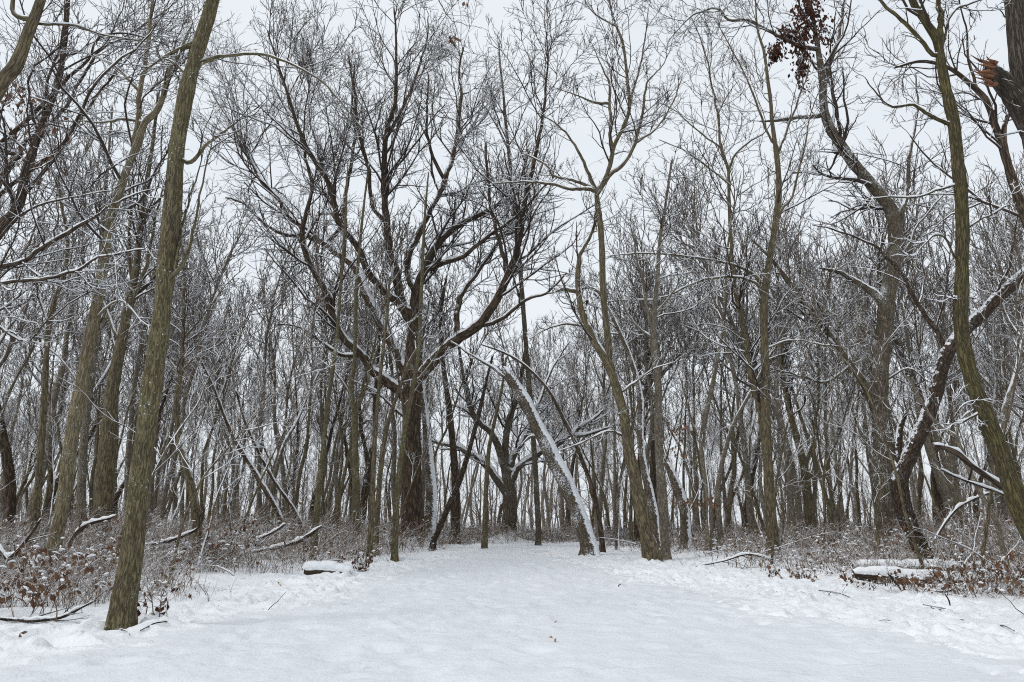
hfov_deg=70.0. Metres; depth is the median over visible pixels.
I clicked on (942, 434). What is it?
young tree
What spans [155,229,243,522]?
bare tree
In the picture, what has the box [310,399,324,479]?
bare tree
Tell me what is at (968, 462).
fallen branch
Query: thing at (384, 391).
bare tree
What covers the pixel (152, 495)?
sapling
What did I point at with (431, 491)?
bare tree
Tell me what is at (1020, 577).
shrub
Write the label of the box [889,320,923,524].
young tree
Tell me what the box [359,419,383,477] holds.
young tree
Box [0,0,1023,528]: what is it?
sky
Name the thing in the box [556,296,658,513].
bare tree
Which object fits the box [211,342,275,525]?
young tree
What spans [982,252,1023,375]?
bare tree
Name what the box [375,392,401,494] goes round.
sapling
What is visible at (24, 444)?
oak tree
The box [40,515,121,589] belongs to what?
shrub
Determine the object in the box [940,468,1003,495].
fallen branch
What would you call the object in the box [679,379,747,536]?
sapling
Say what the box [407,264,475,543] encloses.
bare tree
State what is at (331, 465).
bare tree
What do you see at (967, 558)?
dead branch
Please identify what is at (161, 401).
young tree
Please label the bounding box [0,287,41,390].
young tree
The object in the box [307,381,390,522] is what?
oak tree
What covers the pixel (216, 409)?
bare tree
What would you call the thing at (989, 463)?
bare tree
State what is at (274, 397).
bare tree
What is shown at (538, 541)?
bare tree
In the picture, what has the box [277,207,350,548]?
young tree
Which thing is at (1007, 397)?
bare tree
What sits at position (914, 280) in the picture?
young tree
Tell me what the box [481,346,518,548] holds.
bare tree
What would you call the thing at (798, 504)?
bare tree
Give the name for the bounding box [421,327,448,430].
bare tree
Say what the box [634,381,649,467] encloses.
young tree
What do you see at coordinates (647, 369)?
bare tree
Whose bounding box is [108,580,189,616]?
shrub
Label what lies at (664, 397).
sapling
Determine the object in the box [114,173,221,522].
bare tree
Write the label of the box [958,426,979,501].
young tree
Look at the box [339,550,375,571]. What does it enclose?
shrub
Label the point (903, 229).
bare tree
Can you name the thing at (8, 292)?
young tree
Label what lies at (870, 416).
sapling
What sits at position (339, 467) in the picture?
young tree
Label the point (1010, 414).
bare tree
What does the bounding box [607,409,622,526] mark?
young tree
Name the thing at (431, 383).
young tree
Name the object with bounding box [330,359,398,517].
oak tree
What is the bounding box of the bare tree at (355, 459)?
[308,141,400,548]
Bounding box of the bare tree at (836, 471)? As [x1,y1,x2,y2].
[805,343,845,530]
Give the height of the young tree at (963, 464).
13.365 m
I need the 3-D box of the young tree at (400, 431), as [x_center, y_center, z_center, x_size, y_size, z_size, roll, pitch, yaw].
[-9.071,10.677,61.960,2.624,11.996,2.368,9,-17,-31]
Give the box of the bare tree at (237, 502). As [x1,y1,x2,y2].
[207,322,251,521]
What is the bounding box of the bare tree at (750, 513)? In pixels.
[641,163,759,539]
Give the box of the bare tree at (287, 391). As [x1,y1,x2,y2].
[259,237,325,516]
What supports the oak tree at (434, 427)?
on the ground
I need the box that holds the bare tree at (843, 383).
[791,254,874,523]
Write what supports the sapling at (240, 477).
on the ground
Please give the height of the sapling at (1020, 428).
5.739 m
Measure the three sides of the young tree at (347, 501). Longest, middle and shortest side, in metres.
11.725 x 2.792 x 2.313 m
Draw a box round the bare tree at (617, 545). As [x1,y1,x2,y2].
[615,393,647,549]
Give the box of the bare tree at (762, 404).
[580,0,874,554]
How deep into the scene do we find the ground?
11.00 m
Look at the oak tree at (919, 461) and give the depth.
68.45 m
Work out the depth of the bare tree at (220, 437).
76.21 m
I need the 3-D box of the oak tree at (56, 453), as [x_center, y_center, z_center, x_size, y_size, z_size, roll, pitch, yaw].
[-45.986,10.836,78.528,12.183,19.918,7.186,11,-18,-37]
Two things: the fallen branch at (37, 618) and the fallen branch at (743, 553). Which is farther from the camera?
the fallen branch at (743, 553)
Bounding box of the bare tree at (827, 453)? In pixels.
[790,242,867,522]
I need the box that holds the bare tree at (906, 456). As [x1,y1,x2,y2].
[791,216,1023,558]
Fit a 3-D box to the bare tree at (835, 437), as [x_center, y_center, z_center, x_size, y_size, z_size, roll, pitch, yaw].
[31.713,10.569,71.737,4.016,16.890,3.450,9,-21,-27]
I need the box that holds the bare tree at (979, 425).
[959,348,1018,519]
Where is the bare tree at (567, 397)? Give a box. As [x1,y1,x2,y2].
[541,348,582,470]
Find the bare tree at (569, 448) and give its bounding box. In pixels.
[559,409,589,479]
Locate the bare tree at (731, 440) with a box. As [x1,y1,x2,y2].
[690,274,773,527]
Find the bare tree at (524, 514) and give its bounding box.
[522,387,564,525]
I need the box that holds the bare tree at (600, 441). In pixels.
[581,378,612,508]
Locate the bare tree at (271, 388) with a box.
[235,316,306,455]
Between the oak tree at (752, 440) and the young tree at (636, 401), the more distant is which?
the oak tree at (752, 440)
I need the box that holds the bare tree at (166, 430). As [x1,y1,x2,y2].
[158,393,194,509]
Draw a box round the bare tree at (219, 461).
[204,403,241,520]
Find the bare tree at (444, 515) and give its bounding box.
[429,340,495,550]
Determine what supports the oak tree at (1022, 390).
on the ground
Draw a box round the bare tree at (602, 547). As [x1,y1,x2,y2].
[481,338,605,552]
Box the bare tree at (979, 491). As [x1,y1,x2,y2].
[901,356,1014,577]
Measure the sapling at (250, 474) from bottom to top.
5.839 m
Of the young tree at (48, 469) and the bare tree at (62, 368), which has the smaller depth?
the bare tree at (62, 368)
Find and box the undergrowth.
[0,484,1023,607]
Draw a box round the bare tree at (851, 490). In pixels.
[832,317,876,523]
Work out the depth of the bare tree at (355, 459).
27.02 m
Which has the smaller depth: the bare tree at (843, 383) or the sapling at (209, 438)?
the sapling at (209, 438)
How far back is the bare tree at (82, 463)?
23.82 m
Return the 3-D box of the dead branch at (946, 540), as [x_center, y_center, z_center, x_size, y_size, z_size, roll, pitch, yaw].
[7.998,3.758,13.219,2.536,1.294,0.984,0,-14,0]
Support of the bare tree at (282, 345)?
on the ground
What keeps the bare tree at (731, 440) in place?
on the ground
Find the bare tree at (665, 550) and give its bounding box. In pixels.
[609,119,739,559]
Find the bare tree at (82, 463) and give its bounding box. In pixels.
[18,55,205,540]
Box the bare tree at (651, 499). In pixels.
[586,292,660,548]
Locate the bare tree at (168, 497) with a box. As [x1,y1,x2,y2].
[165,347,214,507]
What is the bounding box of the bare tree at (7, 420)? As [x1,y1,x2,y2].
[0,367,22,481]
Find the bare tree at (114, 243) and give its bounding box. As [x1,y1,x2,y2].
[39,81,160,530]
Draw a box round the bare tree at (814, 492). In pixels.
[733,240,823,527]
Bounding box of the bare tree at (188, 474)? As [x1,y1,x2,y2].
[125,213,248,564]
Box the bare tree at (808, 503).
[750,309,841,533]
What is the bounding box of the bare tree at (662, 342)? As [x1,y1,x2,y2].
[611,266,711,407]
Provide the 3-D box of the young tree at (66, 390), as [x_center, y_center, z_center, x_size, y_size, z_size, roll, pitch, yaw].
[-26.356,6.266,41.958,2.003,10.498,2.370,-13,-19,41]
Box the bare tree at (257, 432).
[245,345,281,521]
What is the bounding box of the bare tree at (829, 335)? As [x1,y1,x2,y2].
[736,212,897,542]
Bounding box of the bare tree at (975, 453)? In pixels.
[946,387,984,518]
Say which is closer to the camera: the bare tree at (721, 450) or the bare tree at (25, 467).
the bare tree at (721, 450)
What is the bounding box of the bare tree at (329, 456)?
[316,394,343,515]
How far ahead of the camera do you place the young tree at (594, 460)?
68.53 m
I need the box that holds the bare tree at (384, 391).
[358,363,400,465]
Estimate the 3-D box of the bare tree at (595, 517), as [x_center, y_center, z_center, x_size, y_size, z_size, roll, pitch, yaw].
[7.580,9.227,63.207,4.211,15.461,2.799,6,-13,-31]
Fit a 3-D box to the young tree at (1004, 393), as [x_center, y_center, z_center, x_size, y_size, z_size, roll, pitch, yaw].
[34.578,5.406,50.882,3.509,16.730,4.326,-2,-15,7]
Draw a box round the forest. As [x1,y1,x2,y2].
[0,387,1023,530]
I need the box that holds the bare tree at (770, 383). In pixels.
[748,319,784,459]
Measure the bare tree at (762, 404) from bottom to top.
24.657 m
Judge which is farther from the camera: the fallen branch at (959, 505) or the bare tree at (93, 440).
the bare tree at (93, 440)
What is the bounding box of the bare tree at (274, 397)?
[235,227,298,526]
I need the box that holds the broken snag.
[665,462,692,549]
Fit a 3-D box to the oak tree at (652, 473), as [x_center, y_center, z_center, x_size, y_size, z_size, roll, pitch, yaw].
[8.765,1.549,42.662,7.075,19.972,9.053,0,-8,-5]
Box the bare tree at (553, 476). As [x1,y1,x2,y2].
[544,390,572,529]
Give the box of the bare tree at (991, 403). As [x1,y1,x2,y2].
[945,349,1018,455]
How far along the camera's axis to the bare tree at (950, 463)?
49.36 m
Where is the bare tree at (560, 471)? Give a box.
[444,325,600,555]
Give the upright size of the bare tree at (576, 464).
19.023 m
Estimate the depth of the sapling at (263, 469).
38.80 m
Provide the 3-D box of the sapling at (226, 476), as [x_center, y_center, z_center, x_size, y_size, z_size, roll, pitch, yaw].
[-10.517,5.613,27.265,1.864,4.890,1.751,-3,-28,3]
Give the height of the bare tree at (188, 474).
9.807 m
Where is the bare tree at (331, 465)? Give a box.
[308,305,389,517]
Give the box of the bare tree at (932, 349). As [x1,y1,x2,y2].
[905,282,976,442]
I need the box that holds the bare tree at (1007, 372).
[949,286,1023,467]
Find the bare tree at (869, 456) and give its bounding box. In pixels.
[827,213,887,503]
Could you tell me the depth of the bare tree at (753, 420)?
50.93 m
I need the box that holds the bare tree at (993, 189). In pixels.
[969,178,1023,264]
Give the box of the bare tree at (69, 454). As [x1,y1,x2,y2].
[11,0,236,581]
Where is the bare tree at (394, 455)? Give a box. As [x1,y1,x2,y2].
[361,165,424,527]
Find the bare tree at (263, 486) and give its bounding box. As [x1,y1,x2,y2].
[198,356,285,551]
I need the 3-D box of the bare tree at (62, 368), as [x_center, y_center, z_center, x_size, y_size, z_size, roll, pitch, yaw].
[-18.123,-1.490,29.637,5.706,19.809,3.004,-1,-14,5]
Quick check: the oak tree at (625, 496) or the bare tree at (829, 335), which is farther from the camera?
the oak tree at (625, 496)
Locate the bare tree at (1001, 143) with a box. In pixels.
[854,0,1023,236]
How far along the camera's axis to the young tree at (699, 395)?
46.16 m
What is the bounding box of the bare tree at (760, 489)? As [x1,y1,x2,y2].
[752,296,802,517]
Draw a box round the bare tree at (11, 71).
[0,0,146,101]
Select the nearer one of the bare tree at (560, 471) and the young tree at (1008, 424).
the bare tree at (560, 471)
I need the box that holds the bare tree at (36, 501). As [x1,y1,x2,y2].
[0,125,108,561]
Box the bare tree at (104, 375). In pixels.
[93,194,222,394]
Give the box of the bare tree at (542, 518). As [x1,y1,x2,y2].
[541,386,583,528]
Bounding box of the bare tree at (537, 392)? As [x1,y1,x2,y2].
[496,341,598,502]
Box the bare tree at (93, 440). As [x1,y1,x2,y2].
[88,392,99,486]
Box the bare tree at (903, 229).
[844,150,995,363]
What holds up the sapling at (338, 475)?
on the ground
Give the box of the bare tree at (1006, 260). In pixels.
[969,166,1023,333]
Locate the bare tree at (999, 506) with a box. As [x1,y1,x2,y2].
[874,210,1004,528]
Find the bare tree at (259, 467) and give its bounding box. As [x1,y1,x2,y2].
[224,205,326,535]
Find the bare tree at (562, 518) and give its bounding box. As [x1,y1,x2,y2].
[457,261,564,529]
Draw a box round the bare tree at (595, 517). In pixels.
[572,370,611,527]
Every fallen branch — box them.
[0,507,55,560]
[0,587,112,622]
[67,510,115,545]
[140,621,166,630]
[145,498,207,546]
[232,523,338,555]
[253,520,293,540]
[696,541,777,567]
[817,588,850,597]
[887,573,902,590]
[923,604,945,610]
[931,442,1002,492]
[934,491,1001,539]
[935,581,964,591]
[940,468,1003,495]
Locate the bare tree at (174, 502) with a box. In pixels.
[129,236,238,523]
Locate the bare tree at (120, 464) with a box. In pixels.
[117,358,202,476]
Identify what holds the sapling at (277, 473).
on the ground
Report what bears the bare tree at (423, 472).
on the ground
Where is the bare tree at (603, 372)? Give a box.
[563,245,627,529]
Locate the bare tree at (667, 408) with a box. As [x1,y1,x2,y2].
[648,383,679,443]
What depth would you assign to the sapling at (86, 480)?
35.14 m
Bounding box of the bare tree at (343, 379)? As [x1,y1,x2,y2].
[325,299,380,523]
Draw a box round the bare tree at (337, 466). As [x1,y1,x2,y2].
[329,278,392,501]
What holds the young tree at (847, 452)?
on the ground
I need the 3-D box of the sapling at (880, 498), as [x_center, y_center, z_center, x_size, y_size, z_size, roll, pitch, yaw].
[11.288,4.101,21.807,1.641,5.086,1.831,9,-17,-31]
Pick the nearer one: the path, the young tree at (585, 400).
the path
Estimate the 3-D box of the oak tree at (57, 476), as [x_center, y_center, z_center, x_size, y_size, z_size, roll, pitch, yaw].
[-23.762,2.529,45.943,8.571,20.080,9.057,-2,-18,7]
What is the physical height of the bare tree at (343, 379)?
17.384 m
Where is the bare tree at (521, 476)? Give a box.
[493,324,550,508]
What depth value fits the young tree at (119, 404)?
43.84 m
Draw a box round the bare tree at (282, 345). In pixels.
[276,342,310,484]
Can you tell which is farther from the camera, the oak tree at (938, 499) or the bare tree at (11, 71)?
the oak tree at (938, 499)
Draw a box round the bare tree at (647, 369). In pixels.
[605,173,690,500]
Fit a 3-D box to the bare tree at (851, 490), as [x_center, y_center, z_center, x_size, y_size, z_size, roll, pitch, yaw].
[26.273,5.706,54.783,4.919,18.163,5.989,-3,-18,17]
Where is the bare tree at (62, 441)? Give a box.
[54,418,65,472]
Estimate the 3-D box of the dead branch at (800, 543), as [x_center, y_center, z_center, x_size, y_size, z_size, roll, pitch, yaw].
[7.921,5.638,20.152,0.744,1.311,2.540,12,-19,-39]
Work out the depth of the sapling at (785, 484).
28.66 m
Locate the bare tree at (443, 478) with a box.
[426,353,455,524]
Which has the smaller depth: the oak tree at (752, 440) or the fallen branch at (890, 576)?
the fallen branch at (890, 576)
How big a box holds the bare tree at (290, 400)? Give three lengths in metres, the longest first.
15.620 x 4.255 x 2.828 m
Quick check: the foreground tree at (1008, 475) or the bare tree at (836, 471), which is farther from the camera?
the bare tree at (836, 471)
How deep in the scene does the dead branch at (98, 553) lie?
13.67 m
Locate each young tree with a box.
[0,179,84,528]
[0,206,98,410]
[0,251,25,348]
[0,274,96,527]
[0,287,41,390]
[0,329,58,523]
[0,352,31,427]
[0,379,70,476]
[0,387,23,436]
[29,362,74,513]
[42,291,142,487]
[54,363,106,501]
[67,247,131,513]
[71,366,122,511]
[75,252,149,521]
[78,396,124,468]
[90,370,104,436]
[100,298,144,513]
[116,301,169,457]
[118,402,126,450]
[125,303,175,458]
[127,351,172,515]
[163,266,257,527]
[165,325,232,527]
[165,369,218,513]
[176,434,185,503]
[180,331,229,522]
[187,431,209,521]
[199,268,290,513]
[205,280,264,527]
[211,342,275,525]
[217,366,251,520]
[249,384,295,513]
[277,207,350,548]
[288,362,316,476]
[290,263,364,522]
[292,432,308,501]
[297,373,329,509]
[300,279,364,527]
[325,416,367,506]
[329,202,426,548]
[343,349,384,522]
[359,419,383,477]
[360,217,435,544]
[365,417,400,461]
[378,376,401,524]
[391,400,402,521]
[403,330,442,421]
[433,290,525,460]
[433,349,480,509]
[519,443,541,526]
[525,356,610,529]
[557,300,611,529]
[580,437,603,496]
[586,243,657,547]
[595,430,616,529]
[606,230,655,544]
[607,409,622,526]
[627,362,665,460]
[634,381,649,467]
[644,286,715,535]
[657,270,713,524]
[657,370,710,505]
[662,406,678,474]
[663,335,692,531]
[664,276,765,537]
[673,377,702,521]
[682,254,755,537]
[684,360,719,528]
[689,343,735,520]
[752,373,787,525]
[770,346,817,464]
[771,220,869,545]
[783,284,843,529]
[785,416,823,516]
[810,318,873,521]
[822,307,910,536]
[824,216,881,537]
[824,281,893,414]
[828,325,872,459]
[830,226,911,460]
[838,342,893,430]
[865,226,967,534]
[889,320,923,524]
[904,310,958,479]
[925,451,972,502]
[927,278,1014,523]
[939,380,971,522]
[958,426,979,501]
[959,429,974,501]
[969,271,1023,447]
[971,255,1023,486]
[974,325,1017,455]
[978,234,1023,519]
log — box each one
[302,560,353,574]
[851,559,1022,572]
[851,566,978,584]
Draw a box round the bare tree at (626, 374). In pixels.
[610,318,642,429]
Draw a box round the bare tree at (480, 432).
[461,331,505,528]
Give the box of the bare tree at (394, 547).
[389,142,454,561]
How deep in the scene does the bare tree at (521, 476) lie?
66.35 m
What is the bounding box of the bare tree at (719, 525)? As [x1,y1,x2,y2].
[715,203,871,545]
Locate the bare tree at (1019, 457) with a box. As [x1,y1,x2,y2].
[1015,398,1023,464]
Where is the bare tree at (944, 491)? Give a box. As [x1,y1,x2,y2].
[874,272,988,533]
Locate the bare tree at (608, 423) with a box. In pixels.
[578,326,624,481]
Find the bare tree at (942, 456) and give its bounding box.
[801,194,955,501]
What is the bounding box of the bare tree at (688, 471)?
[610,302,694,526]
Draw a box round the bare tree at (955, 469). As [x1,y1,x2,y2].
[909,182,993,529]
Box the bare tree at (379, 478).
[373,325,445,555]
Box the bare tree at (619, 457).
[601,405,633,526]
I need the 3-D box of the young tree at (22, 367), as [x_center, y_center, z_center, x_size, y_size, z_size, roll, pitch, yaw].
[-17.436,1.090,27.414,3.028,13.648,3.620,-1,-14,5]
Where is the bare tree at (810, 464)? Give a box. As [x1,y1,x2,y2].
[791,352,856,472]
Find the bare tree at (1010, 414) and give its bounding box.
[987,382,1020,448]
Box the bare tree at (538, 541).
[450,14,562,545]
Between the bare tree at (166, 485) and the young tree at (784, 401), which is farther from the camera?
the young tree at (784, 401)
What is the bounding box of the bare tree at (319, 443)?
[311,390,333,503]
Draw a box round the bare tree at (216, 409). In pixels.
[137,245,241,524]
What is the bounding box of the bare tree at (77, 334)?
[38,228,109,491]
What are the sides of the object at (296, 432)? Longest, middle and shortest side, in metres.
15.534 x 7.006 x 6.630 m
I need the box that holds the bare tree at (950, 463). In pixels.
[896,268,981,522]
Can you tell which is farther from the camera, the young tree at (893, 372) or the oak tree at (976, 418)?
the oak tree at (976, 418)
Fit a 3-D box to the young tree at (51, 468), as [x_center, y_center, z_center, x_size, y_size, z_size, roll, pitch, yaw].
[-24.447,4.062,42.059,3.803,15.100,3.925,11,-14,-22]
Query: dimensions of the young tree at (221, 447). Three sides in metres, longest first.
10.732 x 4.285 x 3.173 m
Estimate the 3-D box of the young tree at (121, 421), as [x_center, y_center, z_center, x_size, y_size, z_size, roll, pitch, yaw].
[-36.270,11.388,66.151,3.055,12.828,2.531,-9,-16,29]
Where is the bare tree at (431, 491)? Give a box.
[391,275,445,544]
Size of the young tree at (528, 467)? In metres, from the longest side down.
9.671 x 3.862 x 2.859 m
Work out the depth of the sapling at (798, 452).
18.06 m
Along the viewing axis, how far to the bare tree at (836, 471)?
48.89 m
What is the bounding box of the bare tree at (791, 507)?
[724,139,820,540]
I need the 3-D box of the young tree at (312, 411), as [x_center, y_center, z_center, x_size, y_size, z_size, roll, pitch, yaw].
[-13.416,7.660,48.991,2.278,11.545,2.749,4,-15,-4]
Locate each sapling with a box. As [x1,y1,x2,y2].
[0,348,19,400]
[0,373,48,489]
[0,392,17,429]
[0,400,68,486]
[0,407,33,516]
[32,386,71,544]
[43,280,276,579]
[64,327,107,529]
[72,444,93,515]
[116,403,235,531]
[159,323,352,583]
[161,387,222,535]
[162,423,240,514]
[195,356,286,572]
[198,405,244,550]
[207,457,246,508]
[209,430,253,530]
[224,375,268,525]
[230,422,278,510]
[232,398,274,521]
[236,290,330,543]
[243,438,293,516]
[244,414,316,537]
[254,436,299,501]
[255,454,303,506]
[278,420,311,503]
[326,439,360,515]
[347,399,397,490]
[360,463,401,517]
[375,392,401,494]
[389,330,457,551]
[630,339,694,544]
[670,345,735,553]
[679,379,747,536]
[708,399,772,536]
[710,383,779,537]
[721,461,754,503]
[734,251,840,563]
[737,478,763,523]
[756,384,839,543]
[769,204,925,568]
[771,426,784,496]
[773,417,809,520]
[783,281,874,553]
[802,413,856,546]
[825,399,888,556]
[832,278,952,558]
[848,406,896,540]
[853,393,918,546]
[857,368,898,441]
[891,341,966,542]
[965,449,983,519]
[969,193,1023,577]
[971,390,1023,451]
[973,436,1022,529]
[976,397,1009,508]
[1010,399,1023,481]
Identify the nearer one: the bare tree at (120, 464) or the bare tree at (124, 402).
the bare tree at (120, 464)
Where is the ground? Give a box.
[0,529,1023,674]
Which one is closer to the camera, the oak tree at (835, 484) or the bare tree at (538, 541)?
the bare tree at (538, 541)
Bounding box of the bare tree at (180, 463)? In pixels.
[166,258,229,526]
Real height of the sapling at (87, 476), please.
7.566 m
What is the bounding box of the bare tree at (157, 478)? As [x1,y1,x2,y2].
[146,288,226,523]
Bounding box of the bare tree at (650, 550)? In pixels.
[486,0,688,561]
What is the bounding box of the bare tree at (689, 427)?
[680,387,714,506]
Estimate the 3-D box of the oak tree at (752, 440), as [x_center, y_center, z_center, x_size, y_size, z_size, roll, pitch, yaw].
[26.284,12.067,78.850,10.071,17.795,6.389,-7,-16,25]
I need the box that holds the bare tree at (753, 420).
[718,277,816,517]
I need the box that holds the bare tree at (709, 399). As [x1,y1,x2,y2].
[664,132,781,550]
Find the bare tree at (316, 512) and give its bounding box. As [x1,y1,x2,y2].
[301,157,375,559]
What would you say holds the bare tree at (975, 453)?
on the ground
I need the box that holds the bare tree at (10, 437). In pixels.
[0,257,91,518]
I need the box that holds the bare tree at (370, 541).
[353,248,422,562]
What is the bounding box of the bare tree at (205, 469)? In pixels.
[202,313,257,520]
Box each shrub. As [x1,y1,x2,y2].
[0,541,93,621]
[0,547,110,607]
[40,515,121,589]
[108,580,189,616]
[165,527,259,571]
[197,510,260,567]
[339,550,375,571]
[707,532,772,570]
[765,561,817,581]
[801,521,852,562]
[814,518,920,557]
[837,565,988,593]
[897,507,1022,565]
[927,548,1023,596]
[951,549,1023,595]
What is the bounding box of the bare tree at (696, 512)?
[667,232,733,536]
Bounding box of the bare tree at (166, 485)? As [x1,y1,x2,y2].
[145,184,286,526]
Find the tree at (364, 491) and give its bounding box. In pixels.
[343,204,454,528]
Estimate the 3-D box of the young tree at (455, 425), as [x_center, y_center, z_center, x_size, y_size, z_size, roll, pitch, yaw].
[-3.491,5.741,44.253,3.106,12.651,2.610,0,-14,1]
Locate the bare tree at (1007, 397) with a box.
[969,151,1023,547]
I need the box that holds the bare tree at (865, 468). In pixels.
[796,359,868,474]
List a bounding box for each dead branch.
[75,535,112,575]
[197,554,233,575]
[591,537,659,549]
[754,521,835,557]
[891,513,1014,574]
[951,505,992,583]
[986,518,1023,573]
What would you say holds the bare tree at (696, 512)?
on the ground
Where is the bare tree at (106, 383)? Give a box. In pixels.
[86,262,152,508]
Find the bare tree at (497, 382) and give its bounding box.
[469,360,509,524]
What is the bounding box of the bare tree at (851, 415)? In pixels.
[833,384,870,445]
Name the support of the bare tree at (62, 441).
on the ground
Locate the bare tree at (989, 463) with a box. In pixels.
[986,315,1023,521]
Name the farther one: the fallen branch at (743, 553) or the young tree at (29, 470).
the young tree at (29, 470)
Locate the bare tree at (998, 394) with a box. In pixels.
[875,257,1023,422]
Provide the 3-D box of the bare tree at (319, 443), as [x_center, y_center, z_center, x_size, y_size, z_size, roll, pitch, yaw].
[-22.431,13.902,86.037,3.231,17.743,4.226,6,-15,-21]
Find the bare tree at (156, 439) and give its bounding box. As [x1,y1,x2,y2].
[110,179,195,536]
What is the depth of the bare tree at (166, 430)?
80.71 m
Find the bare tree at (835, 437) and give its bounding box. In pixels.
[810,374,851,476]
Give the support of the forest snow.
attached to the forest
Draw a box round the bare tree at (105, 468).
[35,57,206,559]
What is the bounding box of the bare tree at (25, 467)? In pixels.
[4,341,49,520]
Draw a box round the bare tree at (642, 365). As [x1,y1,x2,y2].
[614,273,714,532]
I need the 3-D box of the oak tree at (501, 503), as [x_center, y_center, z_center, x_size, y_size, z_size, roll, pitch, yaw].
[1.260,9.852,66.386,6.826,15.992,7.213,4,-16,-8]
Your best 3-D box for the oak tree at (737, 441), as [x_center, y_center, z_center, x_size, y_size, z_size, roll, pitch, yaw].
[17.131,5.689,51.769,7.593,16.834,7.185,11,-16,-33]
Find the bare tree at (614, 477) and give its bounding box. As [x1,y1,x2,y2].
[589,300,634,526]
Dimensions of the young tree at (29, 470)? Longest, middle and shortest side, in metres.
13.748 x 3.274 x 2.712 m
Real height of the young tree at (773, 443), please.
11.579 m
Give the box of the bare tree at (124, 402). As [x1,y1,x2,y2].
[118,372,138,427]
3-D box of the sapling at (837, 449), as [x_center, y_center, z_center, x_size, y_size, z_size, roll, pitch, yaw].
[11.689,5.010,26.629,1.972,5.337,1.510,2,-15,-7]
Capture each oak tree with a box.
[0,0,271,350]
[0,68,84,541]
[0,220,65,364]
[0,252,120,488]
[0,400,62,479]
[1,353,92,505]
[2,383,70,509]
[20,354,137,518]
[24,389,98,519]
[44,239,194,521]
[106,291,200,432]
[112,297,235,513]
[126,261,230,400]
[126,340,242,487]
[157,363,209,471]
[159,0,615,547]
[199,371,265,521]
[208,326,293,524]
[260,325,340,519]
[288,328,373,492]
[294,304,405,527]
[303,395,349,516]
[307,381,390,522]
[317,290,401,518]
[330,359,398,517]
[358,394,399,522]
[376,396,445,467]
[421,315,619,536]
[489,370,565,528]
[535,321,628,531]
[542,374,604,460]
[559,408,607,497]
[572,415,649,530]
[584,245,728,541]
[588,376,676,529]
[603,186,719,507]
[673,391,719,495]
[676,414,718,526]
[680,194,826,531]
[695,310,791,527]
[699,381,756,520]
[704,356,784,525]
[709,398,796,526]
[716,401,762,519]
[723,340,814,484]
[793,250,913,404]
[793,369,855,520]
[793,396,838,491]
[799,374,868,525]
[809,126,979,530]
[819,391,871,522]
[868,351,946,522]
[910,361,978,468]
[924,270,1023,410]
[934,293,1023,521]
[942,370,1023,449]
[967,396,1022,447]
[969,280,1023,406]
[979,417,1023,477]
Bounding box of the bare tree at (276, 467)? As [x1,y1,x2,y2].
[262,263,384,530]
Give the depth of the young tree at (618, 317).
31.89 m
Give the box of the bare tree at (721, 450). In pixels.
[688,269,759,529]
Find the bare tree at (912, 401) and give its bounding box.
[904,320,935,420]
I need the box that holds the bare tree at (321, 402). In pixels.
[270,224,374,522]
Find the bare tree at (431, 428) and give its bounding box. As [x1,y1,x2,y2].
[421,377,439,520]
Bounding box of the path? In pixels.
[0,543,1023,681]
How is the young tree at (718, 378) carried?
on the ground
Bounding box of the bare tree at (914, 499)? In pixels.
[811,259,918,519]
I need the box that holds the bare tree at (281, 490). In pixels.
[210,384,307,551]
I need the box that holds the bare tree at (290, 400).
[276,365,313,476]
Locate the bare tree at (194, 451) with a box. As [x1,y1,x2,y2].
[183,397,205,520]
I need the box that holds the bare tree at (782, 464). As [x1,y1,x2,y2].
[703,300,788,527]
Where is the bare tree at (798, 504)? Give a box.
[628,134,804,529]
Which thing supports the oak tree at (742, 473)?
on the ground
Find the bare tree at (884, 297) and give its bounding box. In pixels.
[646,0,984,552]
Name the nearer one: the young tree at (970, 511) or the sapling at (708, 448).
the sapling at (708, 448)
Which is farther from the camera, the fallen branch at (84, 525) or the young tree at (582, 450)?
the young tree at (582, 450)
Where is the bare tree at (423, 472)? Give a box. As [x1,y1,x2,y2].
[402,205,472,510]
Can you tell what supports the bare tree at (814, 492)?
on the ground
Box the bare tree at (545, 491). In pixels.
[521,310,584,529]
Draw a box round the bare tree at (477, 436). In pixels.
[455,386,487,525]
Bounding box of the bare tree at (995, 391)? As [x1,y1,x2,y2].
[929,196,1023,523]
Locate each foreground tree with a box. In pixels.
[104,0,479,630]
[829,0,1023,541]
[962,0,1023,149]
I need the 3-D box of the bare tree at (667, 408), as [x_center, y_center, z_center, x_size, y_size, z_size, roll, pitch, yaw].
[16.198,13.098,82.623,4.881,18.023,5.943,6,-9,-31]
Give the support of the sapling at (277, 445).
on the ground
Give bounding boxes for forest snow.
[17,413,984,519]
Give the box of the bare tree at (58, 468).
[55,299,129,476]
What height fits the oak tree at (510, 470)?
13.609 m
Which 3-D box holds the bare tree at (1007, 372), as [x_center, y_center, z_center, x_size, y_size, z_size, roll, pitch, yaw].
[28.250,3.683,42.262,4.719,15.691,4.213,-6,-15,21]
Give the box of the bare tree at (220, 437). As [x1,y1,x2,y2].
[197,359,231,512]
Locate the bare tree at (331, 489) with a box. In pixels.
[327,290,377,520]
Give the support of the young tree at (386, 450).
on the ground
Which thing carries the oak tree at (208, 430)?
on the ground
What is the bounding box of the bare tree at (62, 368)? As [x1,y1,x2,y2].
[21,90,161,533]
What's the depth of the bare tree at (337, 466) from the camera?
51.30 m
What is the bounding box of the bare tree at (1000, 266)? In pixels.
[941,187,1023,356]
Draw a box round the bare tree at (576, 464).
[552,325,601,532]
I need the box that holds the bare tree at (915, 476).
[896,404,926,526]

